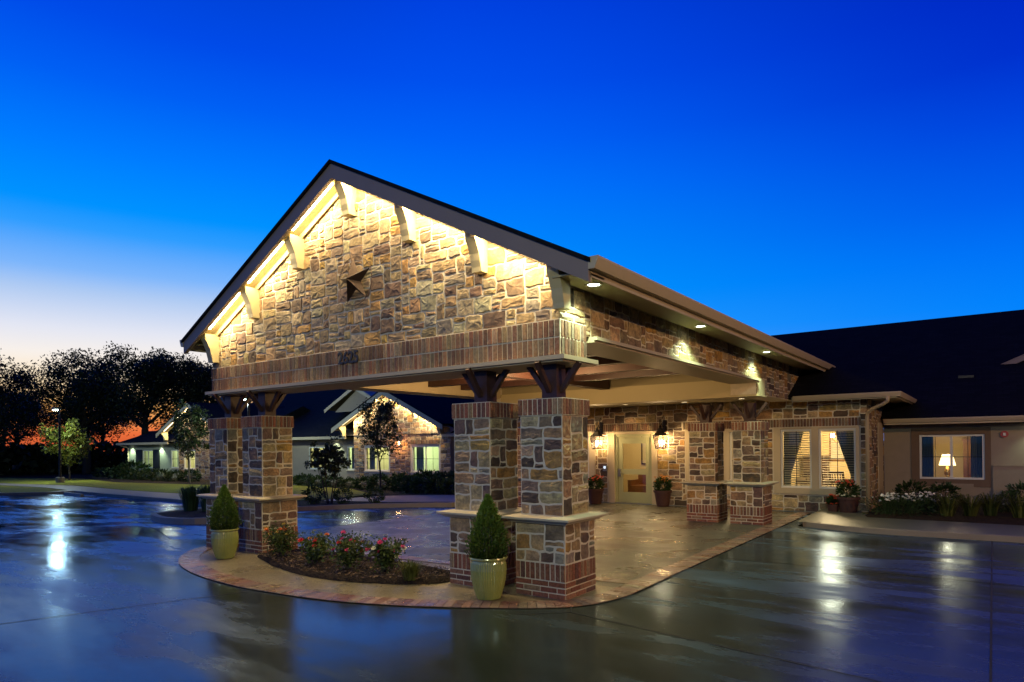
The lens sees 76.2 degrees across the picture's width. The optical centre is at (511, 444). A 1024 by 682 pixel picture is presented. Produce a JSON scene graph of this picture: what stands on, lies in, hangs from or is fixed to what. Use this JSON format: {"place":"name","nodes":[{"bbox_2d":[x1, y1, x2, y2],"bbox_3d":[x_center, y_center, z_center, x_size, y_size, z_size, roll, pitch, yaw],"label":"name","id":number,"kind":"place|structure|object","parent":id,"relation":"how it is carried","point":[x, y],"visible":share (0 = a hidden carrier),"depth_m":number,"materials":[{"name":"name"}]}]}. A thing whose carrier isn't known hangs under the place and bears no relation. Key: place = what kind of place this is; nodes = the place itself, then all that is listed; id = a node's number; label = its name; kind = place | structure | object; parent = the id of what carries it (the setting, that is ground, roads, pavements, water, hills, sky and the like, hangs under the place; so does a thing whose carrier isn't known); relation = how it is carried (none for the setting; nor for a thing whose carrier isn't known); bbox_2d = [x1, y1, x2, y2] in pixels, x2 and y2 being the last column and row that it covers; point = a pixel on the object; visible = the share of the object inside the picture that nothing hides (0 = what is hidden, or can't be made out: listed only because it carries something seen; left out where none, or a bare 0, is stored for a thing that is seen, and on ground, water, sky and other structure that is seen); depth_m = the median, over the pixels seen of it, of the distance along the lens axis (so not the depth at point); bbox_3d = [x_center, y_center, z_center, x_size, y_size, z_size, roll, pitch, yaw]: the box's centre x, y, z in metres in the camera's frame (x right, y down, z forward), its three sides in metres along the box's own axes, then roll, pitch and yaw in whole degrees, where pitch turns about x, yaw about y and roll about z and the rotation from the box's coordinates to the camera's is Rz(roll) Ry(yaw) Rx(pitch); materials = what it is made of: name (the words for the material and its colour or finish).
{"place":"outdoors","nodes":[
{"label":"outdoors","id":0,"kind":"place"},
{"bbox_2d":[0,483,200,499],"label":"tan path","id":1,"kind":"structure","parent":0,"point":[125,492],"depth_m":32.65,"materials":[{"name":"beige concrete"}]},
{"bbox_2d":[0,478,374,499],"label":"lawn","id":2,"kind":"structure","parent":0,"point":[168,488],"depth_m":36.78,"materials":[{"name":"green plant"}]},
{"bbox_2d":[51,407,64,482],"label":"street lamp","id":3,"kind":"object","parent":2,"relation":"on","point":[60,479],"visible":0.92,"depth_m":41.04,"materials":[{"name":"metal"}]},
{"bbox_2d":[37,418,95,479],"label":"young maple","id":4,"kind":"object","parent":2,"relation":"on","point":[78,441],"visible":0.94,"depth_m":43.56,"materials":[{"name":"green plant"}]},
{"bbox_2d":[174,485,201,510],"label":"ornamental grass","id":5,"kind":"object","parent":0,"point":[190,500],"depth_m":19.67,"materials":[{"name":"plant"}]},
{"bbox_2d":[195,484,209,511],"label":"ornamental grass","id":6,"kind":"object","parent":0,"point":[205,489],"depth_m":18.76,"materials":[{"name":"plant"}]},
{"bbox_2d":[14,474,454,495],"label":"bed soil","id":7,"kind":"structure","parent":0,"point":[387,492],"depth_m":40.47,"materials":[{"name":"brown soil"}]},
{"bbox_2d":[116,459,151,477],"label":"shrub","id":8,"kind":"object","parent":7,"relation":"on","point":[136,464],"visible":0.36,"depth_m":46.06,"materials":[{"name":"green plant"}]},
{"bbox_2d":[147,468,171,480],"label":"shrub","id":9,"kind":"object","parent":7,"relation":"on","point":[154,472],"visible":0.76,"depth_m":42.07,"materials":[{"name":"green plant"}]},
{"bbox_2d":[162,469,185,480],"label":"shrub","id":10,"kind":"object","parent":7,"relation":"on","point":[170,473],"visible":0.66,"depth_m":41.23,"materials":[{"name":"green plant"}]},
{"bbox_2d":[177,468,201,481],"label":"shrub","id":11,"kind":"object","parent":7,"relation":"on","point":[197,475],"visible":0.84,"depth_m":40.48,"materials":[{"name":"green plant"}]},
{"bbox_2d":[169,399,211,483],"bbox_3d":[-18.803,-0.110,38.195,2.806,5.182,2.833,-1,0,13],"label":"young oak","id":12,"kind":"object","parent":7,"relation":"on","point":[194,419],"visible":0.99,"depth_m":37.95,"materials":[{"name":"green plant"}]},
{"bbox_2d":[293,473,313,485],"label":"shrub","id":13,"kind":"object","parent":7,"relation":"on","point":[301,476],"visible":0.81,"depth_m":35.21,"materials":[{"name":"green plant"}]},
{"bbox_2d":[320,473,342,486],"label":"shrub","id":14,"kind":"object","parent":7,"relation":"on","point":[339,480],"visible":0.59,"depth_m":33.31,"materials":[{"name":"green plant"}]},
{"bbox_2d":[352,475,376,489],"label":"shrub","id":15,"kind":"object","parent":7,"relation":"on","point":[357,484],"visible":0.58,"depth_m":31.37,"materials":[{"name":"green plant"}]},
{"bbox_2d":[365,472,391,489],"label":"shrub","id":16,"kind":"object","parent":7,"relation":"on","point":[372,482],"visible":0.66,"depth_m":30.57,"materials":[{"name":"green plant"}]},
{"bbox_2d":[355,396,402,489],"bbox_3d":[-5.962,0.001,29.274,2.107,4.578,2.675,-1,0,36],"label":"young oak","id":17,"kind":"object","parent":7,"relation":"on","point":[383,411],"visible":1,"depth_m":29.10,"materials":[{"name":"green plant"}]},
{"bbox_2d":[388,473,413,491],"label":"shrub","id":18,"kind":"object","parent":7,"relation":"on","point":[395,484],"visible":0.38,"depth_m":28.23,"materials":[{"name":"green plant"}]},
{"bbox_2d":[0,465,884,526],"bbox_3d":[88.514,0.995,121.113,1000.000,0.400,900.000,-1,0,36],"label":"ground","id":19,"kind":"structure","parent":0,"point":[23,475],"depth_m":55.28,"materials":[{"name":"plant"}]},
{"bbox_2d":[0,396,27,447],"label":"oak tree","id":20,"kind":"object","parent":19,"relation":"on","point":[5,428],"visible":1,"depth_m":53.59,"materials":[{"name":"green plant"}]},
{"bbox_2d":[0,355,42,440],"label":"oak tree","id":21,"kind":"object","parent":19,"relation":"on","point":[15,387],"visible":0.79,"depth_m":60.16,"materials":[{"name":"green plant"}]},
{"bbox_2d":[0,485,61,492],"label":"lawn strip","id":22,"kind":"object","parent":19,"relation":"on","point":[9,489],"visible":0.86,"depth_m":34.32,"materials":[{"name":"plant"}]},
{"bbox_2d":[3,384,65,445],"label":"oak tree","id":23,"kind":"object","parent":19,"relation":"on","point":[38,413],"visible":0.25,"depth_m":66.64,"materials":[{"name":"green plant"}]},
{"bbox_2d":[0,430,127,474],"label":"hedgerow","id":24,"kind":"object","parent":19,"relation":"on","point":[24,459],"visible":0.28,"depth_m":60.43,"materials":[{"name":"green plant"}]},
{"bbox_2d":[6,348,150,473],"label":"oak tree","id":25,"kind":"object","parent":19,"relation":"on","point":[84,415],"visible":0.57,"depth_m":58.58,"materials":[{"name":"green plant"}]},
{"bbox_2d":[53,392,149,442],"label":"oak tree","id":26,"kind":"object","parent":19,"relation":"on","point":[103,434],"visible":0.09,"depth_m":70.64,"materials":[{"name":"green plant"}]},
{"bbox_2d":[61,341,212,434],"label":"oak tree","id":27,"kind":"object","parent":19,"relation":"on","point":[140,372],"visible":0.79,"depth_m":57.88,"materials":[{"name":"green plant"}]},
{"bbox_2d":[148,355,251,419],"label":"oak tree","id":28,"kind":"object","parent":19,"relation":"on","point":[196,381],"visible":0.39,"depth_m":59.51,"materials":[{"name":"green plant"}]},
{"bbox_2d":[116,402,310,479],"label":"wing","id":29,"kind":"structure","parent":19,"relation":"on","point":[154,449],"depth_m":45.29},
{"bbox_2d":[170,389,473,484],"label":"wing","id":30,"kind":"structure","parent":19,"relation":"on","point":[426,423],"depth_m":35.72,"materials":[{"name":"beige stone"}]},
{"bbox_2d":[416,447,423,469],"bbox_3d":[-4.715,0.726,33.547,0.510,1.260,0.044,-1,0,36],"label":"curtain","id":31,"kind":"object","parent":30,"relation":"hanging from","point":[420,452],"visible":0.89,"depth_m":33.52,"materials":[{"name":"fabric"}]},
{"bbox_2d":[412,446,439,471],"bbox_3d":[-4.330,0.731,32.962,1.900,1.320,0.070,-1,0,36],"label":"window","id":32,"kind":"structure","parent":30,"relation":"in","point":[413,470],"depth_m":33.24,"materials":[{"name":"glass"}]},
{"bbox_2d":[297,500,429,505],"bbox_3d":[-7.063,1.973,22.001,11.589,0.400,2.886,-1,0,41],"label":"planting strip","id":33,"kind":"object","parent":19,"relation":"on","point":[301,503],"visible":0.3,"depth_m":20.35,"materials":[{"name":"brown plant"}]},
{"bbox_2d":[301,484,325,503],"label":"round shrub","id":34,"kind":"object","parent":33,"relation":"on","point":[312,499],"visible":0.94,"depth_m":21.09,"materials":[{"name":"green plant"}]},
{"bbox_2d":[304,433,350,503],"bbox_3d":[-5.856,0.792,20.565,1.762,2.295,1.602,-1,0,36],"label":"crape myrtle","id":35,"kind":"object","parent":33,"relation":"on","point":[328,453],"visible":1,"depth_m":20.54,"materials":[{"name":"green plant"}]},
{"bbox_2d":[332,486,353,503],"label":"round shrub","id":36,"kind":"object","parent":33,"relation":"on","point":[337,493],"visible":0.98,"depth_m":20.18,"materials":[{"name":"green plant"}]},
{"bbox_2d":[363,485,385,502],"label":"round shrub","id":37,"kind":"object","parent":33,"relation":"on","point":[377,499],"visible":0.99,"depth_m":19.65,"materials":[{"name":"green plant"}]},
{"bbox_2d":[324,495,454,501],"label":"walkway","id":38,"kind":"structure","parent":19,"relation":"on","point":[424,498],"depth_m":21.26,"materials":[{"name":"concrete"}]},
{"bbox_2d":[517,309,1023,514],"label":"building","id":39,"kind":"structure","parent":19,"relation":"on","point":[948,384],"depth_m":18.06,"materials":[{"name":"stone"}]},
{"bbox_2d":[180,159,835,407],"bbox_3d":[2.749,-2.583,16.770,8.684,3.190,18.200,-1,0,36],"label":"entrance canopy","id":40,"kind":"object","parent":39,"relation":"attached to","point":[454,293],"visible":0.95,"depth_m":9.58,"materials":[{"name":"stone"}]},
{"bbox_2d":[338,350,358,364],"bbox_3d":[-2.435,-1.292,9.705,0.457,0.184,0.016,-1,0,36],"label":"house number","id":41,"kind":"object","parent":40,"relation":"attached to","point":[344,357],"visible":1,"depth_m":9.70,"materials":[{"name":"black plastic"}]},
{"bbox_2d":[339,255,371,305],"bbox_3d":[-2.349,-2.402,9.536,0.732,0.731,0.170,-1,0,36],"label":"iron star","id":42,"kind":"object","parent":40,"relation":"attached to","point":[352,280],"visible":1,"depth_m":9.51,"materials":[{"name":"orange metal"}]},
{"bbox_2d":[590,418,604,448],"bbox_3d":[2.592,-0.330,19.791,0.430,0.959,0.492,-1,0,36],"label":"wall lantern","id":43,"kind":"object","parent":39,"relation":"attached to","point":[598,433],"depth_m":19.78,"materials":[{"name":"brown metal"}]},
{"bbox_2d":[618,437,650,503],"bbox_3d":[3.607,0.765,19.382,1.040,1.955,0.147,-1,0,36],"label":"door","id":44,"kind":"structure","parent":39,"relation":"in","point":[629,497],"depth_m":19.42,"materials":[{"name":"beige paint"}]},
{"bbox_2d":[628,475,645,492],"bbox_3d":[4.241,1.225,20.784,0.860,0.850,0.750,-1,0,36],"label":"upholstered armchair","id":45,"kind":"object","parent":39,"relation":"in","point":[637,485],"visible":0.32,"depth_m":20.70,"materials":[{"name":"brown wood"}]},
{"bbox_2d":[652,416,667,448],"bbox_3d":[4.231,-0.349,18.593,0.430,0.959,0.492,-1,0,36],"label":"wall lantern","id":46,"kind":"object","parent":39,"relation":"attached to","point":[661,431],"depth_m":18.57,"materials":[{"name":"brown metal"}]},
{"bbox_2d":[783,431,802,485],"bbox_3d":[7.308,0.364,16.944,0.500,1.460,0.044,-1,0,36],"label":"curtain","id":47,"kind":"object","parent":39,"relation":"hanging from","point":[790,453],"visible":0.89,"depth_m":17.01,"materials":[{"name":"fabric"}]},
{"bbox_2d":[780,429,811,487],"bbox_3d":[7.290,0.364,16.741,0.750,1.500,0.070,-1,0,36],"label":"window","id":48,"kind":"structure","parent":39,"relation":"in","point":[781,431],"depth_m":16.74,"materials":[{"name":"glass"}]},
{"bbox_2d":[784,431,809,485],"bbox_3d":[7.357,0.357,16.834,0.650,1.406,0.040,-1,0,36],"label":"window blind","id":49,"kind":"object","parent":39,"relation":"attached to","point":[787,432],"depth_m":16.84,"materials":[{"name":"beige plastic"}]},
{"bbox_2d":[803,455,829,486],"bbox_3d":[9.184,1.017,19.713,0.710,1.350,0.445,-1,0,36],"label":"china cabinet","id":50,"kind":"object","parent":39,"relation":"in","point":[826,469],"visible":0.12,"depth_m":19.46,"materials":[{"name":"brown wood"}]},
{"bbox_2d":[818,428,855,488],"bbox_3d":[8.061,0.355,16.178,0.840,1.500,0.070,-1,0,36],"label":"window","id":51,"kind":"structure","parent":39,"relation":"in","point":[829,429],"depth_m":16.20,"materials":[{"name":"glass"}]},
{"bbox_2d":[822,430,853,485],"bbox_3d":[8.128,0.343,16.271,0.740,1.396,0.040,-1,0,36],"label":"window blind","id":52,"kind":"object","parent":39,"relation":"attached to","point":[842,431],"depth_m":16.29,"materials":[{"name":"plastic"}]},
{"bbox_2d":[836,431,853,480],"bbox_3d":[8.297,0.352,16.222,0.490,1.460,0.044,-1,0,36],"label":"curtain","id":53,"kind":"object","parent":39,"relation":"hanging from","point":[845,446],"visible":0.57,"depth_m":16.19,"materials":[{"name":"fabric"}]},
{"bbox_2d":[922,437,933,476],"bbox_3d":[11.273,0.338,17.726,0.280,1.140,0.044,-1,0,36],"label":"curtain","id":54,"kind":"object","parent":39,"relation":"hanging from","point":[927,462],"visible":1,"depth_m":17.72,"materials":[{"name":"fabric"}]},
{"bbox_2d":[919,434,984,479],"bbox_3d":[11.642,0.333,17.307,1.430,1.180,0.070,-1,0,36],"label":"window","id":55,"kind":"structure","parent":39,"relation":"in","point":[983,435],"depth_m":17.28,"materials":[{"name":"white plastic"}]},
{"bbox_2d":[962,439,970,476],"bbox_3d":[13.485,0.742,18.983,0.660,1.800,0.445,-1,0,36],"label":"china cabinet","id":56,"kind":"object","parent":39,"relation":"in","point":[966,462],"visible":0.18,"depth_m":18.95,"materials":[{"name":"brown wood"}]},
{"bbox_2d":[970,436,982,477],"bbox_3d":[12.161,0.327,17.077,0.280,1.140,0.044,-1,0,36],"label":"curtain","id":57,"kind":"object","parent":39,"relation":"hanging from","point":[976,459],"visible":1,"depth_m":17.09,"materials":[{"name":"fabric"}]},
{"bbox_2d":[0,494,1023,681],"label":"driveway","id":58,"kind":"structure","parent":0,"point":[884,625],"depth_m":6.69,"materials":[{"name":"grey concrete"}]},
{"bbox_2d":[151,508,205,524],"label":"kerb","id":59,"kind":"structure","parent":58,"relation":"on","point":[156,517],"depth_m":16.22,"materials":[{"name":"concrete"}]},
{"bbox_2d":[157,509,205,517],"bbox_3d":[-8.524,1.942,18.631,2.658,0.298,6.044,-1,0,-35],"label":"island bed","id":60,"kind":"object","parent":59,"relation":"in","point":[198,513],"visible":0.32,"depth_m":18.05,"materials":[{"name":"brown soil"}]},
{"bbox_2d":[0,491,454,510],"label":"kerb","id":61,"kind":"structure","parent":58,"relation":"on","point":[374,505],"depth_m":19.24,"materials":[{"name":"concrete"}]},
{"bbox_2d":[199,546,614,601],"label":"island paving","id":62,"kind":"structure","parent":58,"relation":"on","point":[248,565],"depth_m":8.40,"materials":[{"name":"beige concrete"}]},
{"bbox_2d":[196,394,250,546],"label":"stone column","id":63,"kind":"structure","parent":62,"relation":"on","point":[226,458],"depth_m":11.84,"materials":[{"name":"stone"}]},
{"bbox_2d":[210,528,239,558],"bbox_3d":[-4.658,1.605,10.601,0.446,0.479,0.446,-1,0,36],"label":"glazed planter","id":64,"kind":"object","parent":62,"relation":"on","point":[224,543],"visible":0.82,"depth_m":10.45,"materials":[{"name":"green ceramic"}]},
{"bbox_2d":[206,484,244,530],"bbox_3d":[-4.657,1.040,10.583,0.554,0.793,0.590,-1,0,36],"label":"cone topiary","id":65,"kind":"object","parent":64,"relation":"on","point":[220,518],"visible":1,"depth_m":10.51,"materials":[{"name":"green plant"}]},
{"bbox_2d":[232,390,306,552],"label":"stone column","id":66,"kind":"structure","parent":62,"relation":"on","point":[268,498],"depth_m":11.23,"materials":[{"name":"stone"}]},
{"bbox_2d":[257,546,449,583],"bbox_3d":[-2.557,1.778,9.701,4.191,0.084,1.417,-1,0,36],"label":"mulch bed","id":67,"kind":"object","parent":62,"relation":"on","point":[395,579],"visible":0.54,"depth_m":9.03,"materials":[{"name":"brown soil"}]},
{"bbox_2d":[257,521,305,556],"bbox_3d":[-3.622,1.510,10.280,0.781,0.611,0.690,-1,0,36],"label":"rose bush","id":68,"kind":"object","parent":67,"relation":"on","point":[280,542],"visible":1,"depth_m":10.22,"materials":[{"name":"green plant"}]},
{"bbox_2d":[294,529,335,563],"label":"rose bush","id":69,"kind":"object","parent":67,"relation":"on","point":[314,553],"visible":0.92,"depth_m":9.51,"materials":[{"name":"green plant"}]},
{"bbox_2d":[318,529,373,570],"bbox_3d":[-2.291,1.499,9.138,0.796,0.602,0.668,-1,0,4],"label":"rose bush","id":70,"kind":"object","parent":67,"relation":"on","point":[349,557],"visible":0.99,"depth_m":9.09,"materials":[{"name":"green plant"}]},
{"bbox_2d":[360,534,407,572],"bbox_3d":[-1.732,1.505,8.899,0.647,0.576,0.514,-1,0,-11],"label":"rose bush","id":71,"kind":"object","parent":67,"relation":"on","point":[384,554],"visible":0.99,"depth_m":8.86,"materials":[{"name":"green plant"}]},
{"bbox_2d":[392,558,425,580],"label":"border perennial","id":72,"kind":"object","parent":67,"relation":"on","point":[409,570],"visible":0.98,"depth_m":8.46,"materials":[{"name":"green plant"}]},
{"bbox_2d":[436,368,520,586],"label":"stone column","id":73,"kind":"structure","parent":62,"relation":"on","point":[485,444],"depth_m":8.37,"materials":[{"name":"stone"}]},
{"bbox_2d":[469,555,507,600],"bbox_3d":[-0.273,1.549,7.619,0.456,0.489,0.456,-1,0,36],"label":"glazed planter","id":74,"kind":"object","parent":62,"relation":"on","point":[488,577],"visible":0.84,"depth_m":7.46,"materials":[{"name":"green ceramic"}]},
{"bbox_2d":[464,493,513,559],"bbox_3d":[-0.274,0.972,7.640,0.595,0.807,0.571,-1,0,-12],"label":"cone topiary","id":75,"kind":"object","parent":74,"relation":"on","point":[485,513],"visible":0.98,"depth_m":7.53,"materials":[{"name":"green plant"}]},
{"bbox_2d":[501,361,607,599],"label":"stone column","id":76,"kind":"structure","parent":62,"relation":"on","point":[555,518],"depth_m":7.71,"materials":[{"name":"stone"}]},
{"bbox_2d":[181,518,798,607],"bbox_3d":[1.690,1.772,11.132,13.935,0.001,7.022,-1,0,-17],"label":"paver bedding","id":77,"kind":"object","parent":58,"relation":"on","point":[491,603],"visible":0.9,"depth_m":7.38,"materials":[{"name":"concrete"}]},
{"bbox_2d":[178,512,810,607],"bbox_3d":[1.689,1.766,11.131,13.932,0.010,7.019,-1,0,-17],"label":"paver border","id":78,"kind":"object","parent":77,"relation":"on","point":[189,560],"visible":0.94,"depth_m":8.19,"materials":[{"name":"brick"}]},
{"bbox_2d":[1,512,1017,681],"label":"pavement joint","id":79,"kind":"object","parent":58,"relation":"on","point":[990,669],"visible":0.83,"depth_m":6.92,"materials":[{"name":"grey concrete"}]},
{"bbox_2d":[298,502,796,587],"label":"portico paving","id":80,"kind":"structure","parent":58,"relation":"on","point":[634,541],"depth_m":12.91,"materials":[{"name":"beige concrete"}]},
{"bbox_2d":[300,546,632,583],"bbox_3d":[-1.141,1.804,10.063,6.275,0.010,0.229,-1,0,32],"label":"paver strip","id":81,"kind":"object","parent":80,"relation":"on","point":[613,580],"visible":0.21,"depth_m":9.98,"materials":[{"name":"brick"}]},
{"bbox_2d":[588,475,604,503],"bbox_3d":[2.466,1.325,19.323,0.591,0.871,0.564,-1,0,36],"label":"flower planter","id":82,"kind":"object","parent":80,"relation":"on","point":[595,493],"visible":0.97,"depth_m":19.18,"materials":[{"name":"brown ceramic"}]},
{"bbox_2d":[653,475,671,506],"bbox_3d":[4.232,1.293,18.348,0.578,0.895,0.568,-1,0,9],"label":"flower planter","id":83,"kind":"object","parent":80,"relation":"on","point":[662,496],"visible":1,"depth_m":18.20,"materials":[{"name":"brown ceramic"}]},
{"bbox_2d":[679,404,731,522],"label":"stone column","id":84,"kind":"structure","parent":80,"relation":"on","point":[706,494],"depth_m":14.77,"materials":[{"name":"stone"}]},
{"bbox_2d":[723,402,778,524],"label":"stone column","id":85,"kind":"structure","parent":80,"relation":"on","point":[750,484],"depth_m":14.18,"materials":[{"name":"stone"}]},
{"bbox_2d":[803,519,1023,542],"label":"kerb","id":86,"kind":"structure","parent":58,"relation":"on","point":[940,534],"depth_m":12.13,"materials":[{"name":"concrete"}]},
{"bbox_2d":[0,0,1023,450],"label":"sky","id":87,"kind":"structure","parent":0,"point":[778,167],"materials":[{"name":"blue"}]},
{"bbox_2d":[517,416,520,506],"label":"stone column","id":88,"kind":"structure","parent":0,"point":[519,463],"depth_m":17.73,"materials":[{"name":"stone"}]},
{"bbox_2d":[799,509,1023,535],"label":"sidewalk","id":89,"kind":"structure","parent":0,"point":[858,518],"depth_m":13.14,"materials":[{"name":"beige concrete"}]},
{"bbox_2d":[826,494,838,511],"bbox_3d":[7.737,1.444,15.726,0.362,0.509,0.359,-1,0,36],"label":"flower planter","id":90,"kind":"object","parent":89,"relation":"on","point":[832,502],"visible":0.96,"depth_m":15.64,"materials":[{"name":"brown ceramic"}]},
{"bbox_2d":[835,479,861,512],"bbox_3d":[7.996,1.257,15.539,0.592,0.877,0.577,-1,0,36],"label":"flower planter","id":91,"kind":"object","parent":89,"relation":"on","point":[848,503],"visible":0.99,"depth_m":15.41,"materials":[{"name":"brown ceramic"}]},
{"bbox_2d":[865,503,1023,524],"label":"garden bed","id":92,"kind":"object","parent":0,"point":[1005,518],"visible":0.38,"depth_m":14.01,"materials":[{"name":"brown soil"}]},
{"bbox_2d":[856,490,919,516],"bbox_3d":[8.492,1.318,14.650,1.235,0.600,1.156,-1,0,4],"label":"daisy clump","id":93,"kind":"object","parent":92,"relation":"on","point":[887,506],"visible":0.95,"depth_m":14.64,"materials":[{"name":"white plant"}]},
{"bbox_2d":[893,478,930,505],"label":"garden shrub","id":94,"kind":"object","parent":92,"relation":"on","point":[907,486],"visible":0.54,"depth_m":16.49,"materials":[{"name":"green plant"}]},
{"bbox_2d":[880,489,952,515],"bbox_3d":[8.864,1.289,14.628,1.503,0.640,1.050,-1,0,58],"label":"daisy clump","id":95,"kind":"object","parent":92,"relation":"on","point":[913,501],"visible":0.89,"depth_m":14.57,"materials":[{"name":"white plant"}]},
{"bbox_2d":[906,488,959,513],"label":"daisy clump","id":96,"kind":"object","parent":92,"relation":"on","point":[930,503],"visible":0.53,"depth_m":14.70,"materials":[{"name":"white plant"}]},
{"bbox_2d":[927,481,963,503],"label":"garden shrub","id":97,"kind":"object","parent":92,"relation":"on","point":[951,487],"visible":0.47,"depth_m":16.39,"materials":[{"name":"green plant"}]},
{"bbox_2d":[928,492,975,516],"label":"strap leaf clump","id":98,"kind":"object","parent":92,"relation":"on","point":[944,508],"visible":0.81,"depth_m":14.09,"materials":[{"name":"plant"}]},
{"bbox_2d":[946,493,994,515],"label":"strap leaf clump","id":99,"kind":"object","parent":92,"relation":"on","point":[970,508],"visible":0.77,"depth_m":14.05,"materials":[{"name":"plant"}]},
{"bbox_2d":[970,492,1011,515],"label":"strap leaf clump","id":100,"kind":"object","parent":92,"relation":"on","point":[991,507],"visible":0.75,"depth_m":14.07,"materials":[{"name":"plant"}]},
{"bbox_2d":[992,490,1023,512],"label":"garden shrub","id":101,"kind":"object","parent":92,"relation":"on","point":[1006,509],"visible":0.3,"depth_m":14.78,"materials":[{"name":"green plant"}]},
{"bbox_2d":[993,493,1023,517],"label":"strap leaf clump","id":102,"kind":"object","parent":92,"relation":"on","point":[1018,504],"visible":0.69,"depth_m":13.62,"materials":[{"name":"plant"}]},
{"bbox_2d":[1004,479,1023,505],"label":"garden shrub","id":103,"kind":"object","parent":92,"relation":"on","point":[1020,486],"visible":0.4,"depth_m":15.80,"materials":[{"name":"green plant"}]},
{"bbox_2d":[939,454,955,476],"bbox_3d":[11.963,0.609,17.954,0.400,0.660,0.400,-1,0,36],"label":"table lamp","id":104,"kind":"object","parent":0,"point":[944,461],"visible":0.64,"depth_m":17.88,"materials":[{"name":"fabric"}]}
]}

